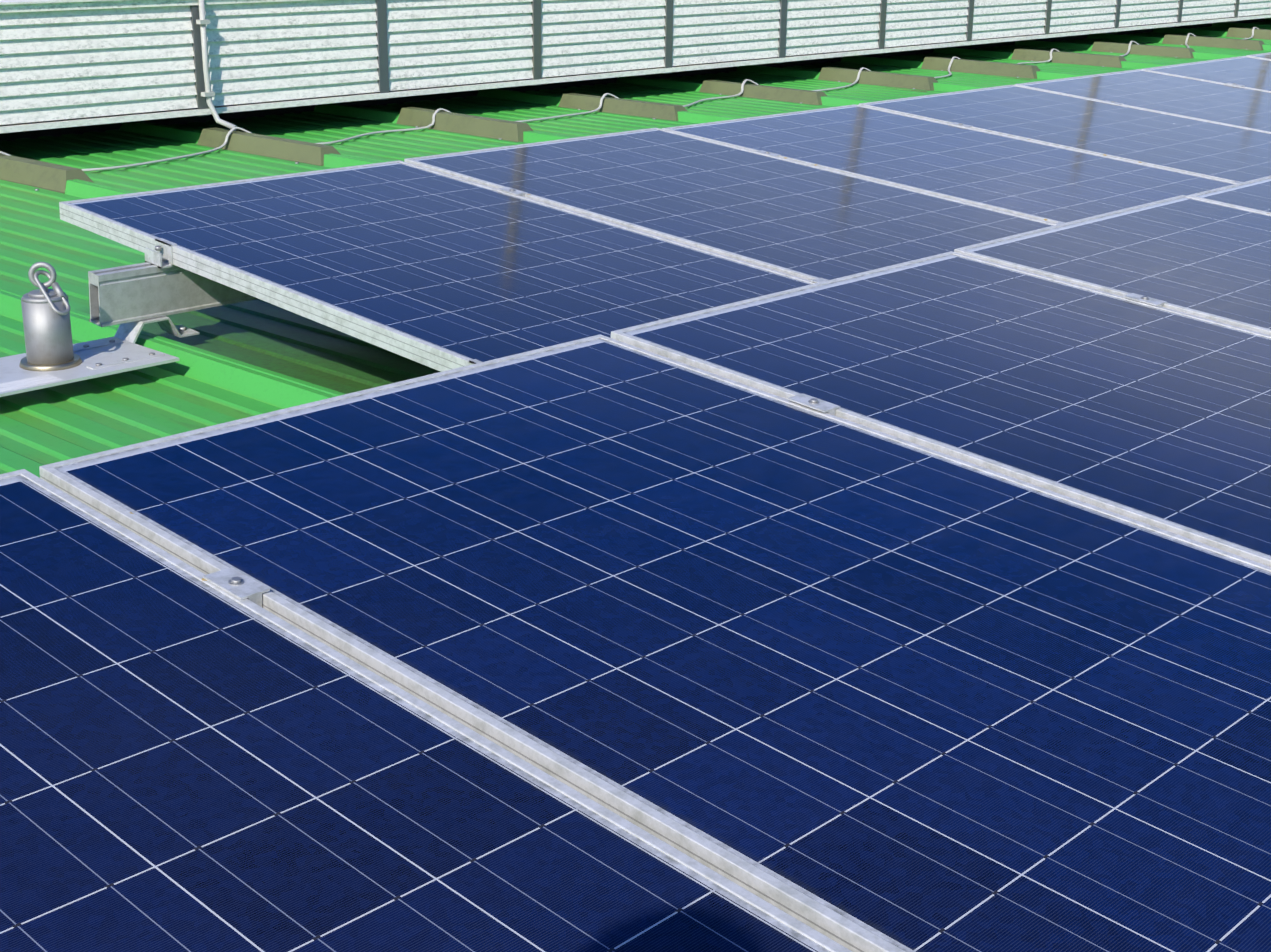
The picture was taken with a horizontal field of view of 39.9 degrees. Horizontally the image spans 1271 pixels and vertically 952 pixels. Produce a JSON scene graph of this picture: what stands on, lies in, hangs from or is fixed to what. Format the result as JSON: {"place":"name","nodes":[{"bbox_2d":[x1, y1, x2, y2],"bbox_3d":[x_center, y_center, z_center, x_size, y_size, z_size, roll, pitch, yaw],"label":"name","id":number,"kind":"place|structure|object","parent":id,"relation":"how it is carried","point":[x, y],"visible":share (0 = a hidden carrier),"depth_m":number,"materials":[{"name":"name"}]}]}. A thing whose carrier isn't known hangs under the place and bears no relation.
{"place":"outdoors","nodes":[
{"label":"outdoors","id":0,"kind":"place"},
{"bbox_2d":[0,18,1270,477],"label":"roof","id":1,"kind":"structure","parent":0,"point":[242,360],"depth_m":5.56,"materials":[{"name":"paint"}]},
{"bbox_2d":[0,262,179,396],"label":"roof safety anchor","id":2,"kind":"object","parent":1,"relation":"on","point":[53,355],"visible":1,"depth_m":3.44,"materials":[{"name":"metal"}]},
{"bbox_2d":[109,316,198,342],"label":"roof brackets","id":3,"kind":"object","parent":1,"relation":"on","point":[129,331],"visible":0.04,"depth_m":3.71,"materials":[{"name":"metal"}]},
{"bbox_2d":[88,262,257,326],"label":"mounting rails","id":4,"kind":"object","parent":3,"relation":"on","point":[131,293],"visible":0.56,"depth_m":3.69,"materials":[{"name":"metal"}]},
{"bbox_2d":[0,469,851,951],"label":"solar panel","id":5,"kind":"object","parent":4,"relation":"on","point":[192,759],"visible":1,"depth_m":1.50,"materials":[{"name":"glass"}]},
{"bbox_2d":[59,160,814,371],"bbox_3d":[-0.370,-0.464,3.808,1.650,0.042,0.990,23,28,38],"label":"solar panel","id":6,"kind":"object","parent":4,"relation":"on","point":[436,270],"visible":0.62,"depth_m":3.77,"materials":[{"name":"metal"}]},
{"bbox_2d":[39,334,1270,951],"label":"solar panel","id":7,"kind":"object","parent":4,"relation":"on","point":[851,686],"visible":0.85,"depth_m":1.89,"materials":[{"name":"glass"}]},
{"bbox_2d":[144,83,1244,606],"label":"panel clamps","id":8,"kind":"object","parent":4,"relation":"on","point":[236,583],"visible":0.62,"depth_m":2.59,"materials":[{"name":"metal"}]},
{"bbox_2d":[404,128,1054,280],"bbox_3d":[0.320,-0.690,4.511,1.650,0.041,0.990,22,28,38],"label":"solar panel","id":9,"kind":"object","parent":4,"relation":"on","point":[798,219],"visible":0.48,"depth_m":4.50,"materials":[{"name":"metal"}]},
{"bbox_2d":[611,252,1270,566],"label":"solar panel","id":10,"kind":"object","parent":4,"relation":"on","point":[1155,416],"visible":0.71,"depth_m":2.79,"materials":[{"name":"glass"}]},
{"bbox_2d":[662,104,1236,222],"bbox_3d":[1.016,-0.911,5.208,1.650,0.042,0.990,22,28,38],"label":"solar panel","id":11,"kind":"object","parent":4,"relation":"on","point":[1033,179],"visible":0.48,"depth_m":5.21,"materials":[{"name":"metal"}]},
{"bbox_2d":[859,85,1270,181],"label":"solar panel","id":12,"kind":"object","parent":4,"relation":"on","point":[1225,152],"visible":0.75,"depth_m":5.96,"materials":[{"name":"metal"}]},
{"bbox_2d":[954,195,1270,335],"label":"solar panel","id":13,"kind":"object","parent":4,"relation":"on","point":[1203,258],"visible":0.73,"depth_m":3.62,"materials":[{"name":"glass"}]},
{"bbox_2d":[1014,69,1270,132],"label":"solar panel","id":14,"kind":"object","parent":4,"relation":"on","point":[1238,106],"visible":0.73,"depth_m":6.79,"materials":[{"name":"metal"}]},
{"bbox_2d":[1141,56,1270,91],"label":"solar panel","id":15,"kind":"object","parent":4,"relation":"on","point":[1251,72],"visible":0.65,"depth_m":7.58,"materials":[{"name":"metal"}]},
{"bbox_2d":[1187,176,1270,213],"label":"solar panel","id":16,"kind":"object","parent":4,"relation":"on","point":[1255,194],"visible":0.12,"depth_m":4.31,"materials":[{"name":"glass"}]},
{"bbox_2d":[1246,52,1270,59],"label":"solar panel","id":17,"kind":"object","parent":4,"relation":"on","point":[1266,56],"visible":0.35,"depth_m":8.20,"materials":[{"name":"metal"}]},
{"bbox_2d":[0,27,1258,171],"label":"roof cable","id":18,"kind":"object","parent":1,"relation":"on","point":[398,130],"visible":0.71,"depth_m":7.41,"materials":[{"name":"grey rubber"}]},
{"bbox_2d":[0,27,1270,193],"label":"rib closures","id":19,"kind":"object","parent":1,"relation":"on","point":[38,174],"visible":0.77,"depth_m":8.12,"materials":[{"name":"beige metal"}]},
{"bbox_2d":[0,0,1270,140],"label":"ridge vent frame","id":20,"kind":"object","parent":1,"relation":"on","point":[30,130],"visible":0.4,"depth_m":7.84,"materials":[{"name":"white metal"}]},
{"bbox_2d":[196,0,236,130],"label":"conduit pipe","id":21,"kind":"object","parent":20,"relation":"attached to","point":[208,93],"visible":0.96,"depth_m":6.72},
{"bbox_2d":[0,0,1270,124],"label":"ridge vent louvres","id":22,"kind":"object","parent":20,"relation":"attached to","point":[65,64],"visible":1,"depth_m":7.51,"materials":[{"name":"paint"}]},
{"bbox_2d":[190,0,1239,115],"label":"wall posts","id":23,"kind":"object","parent":20,"relation":"attached to","point":[382,45],"visible":0.6,"depth_m":7.98,"materials":[{"name":"grey metal"}]},
{"bbox_2d":[35,44,1247,190],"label":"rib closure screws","id":24,"kind":"object","parent":1,"relation":"on","point":[653,118],"visible":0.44,"depth_m":8.07,"materials":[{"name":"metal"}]}
]}

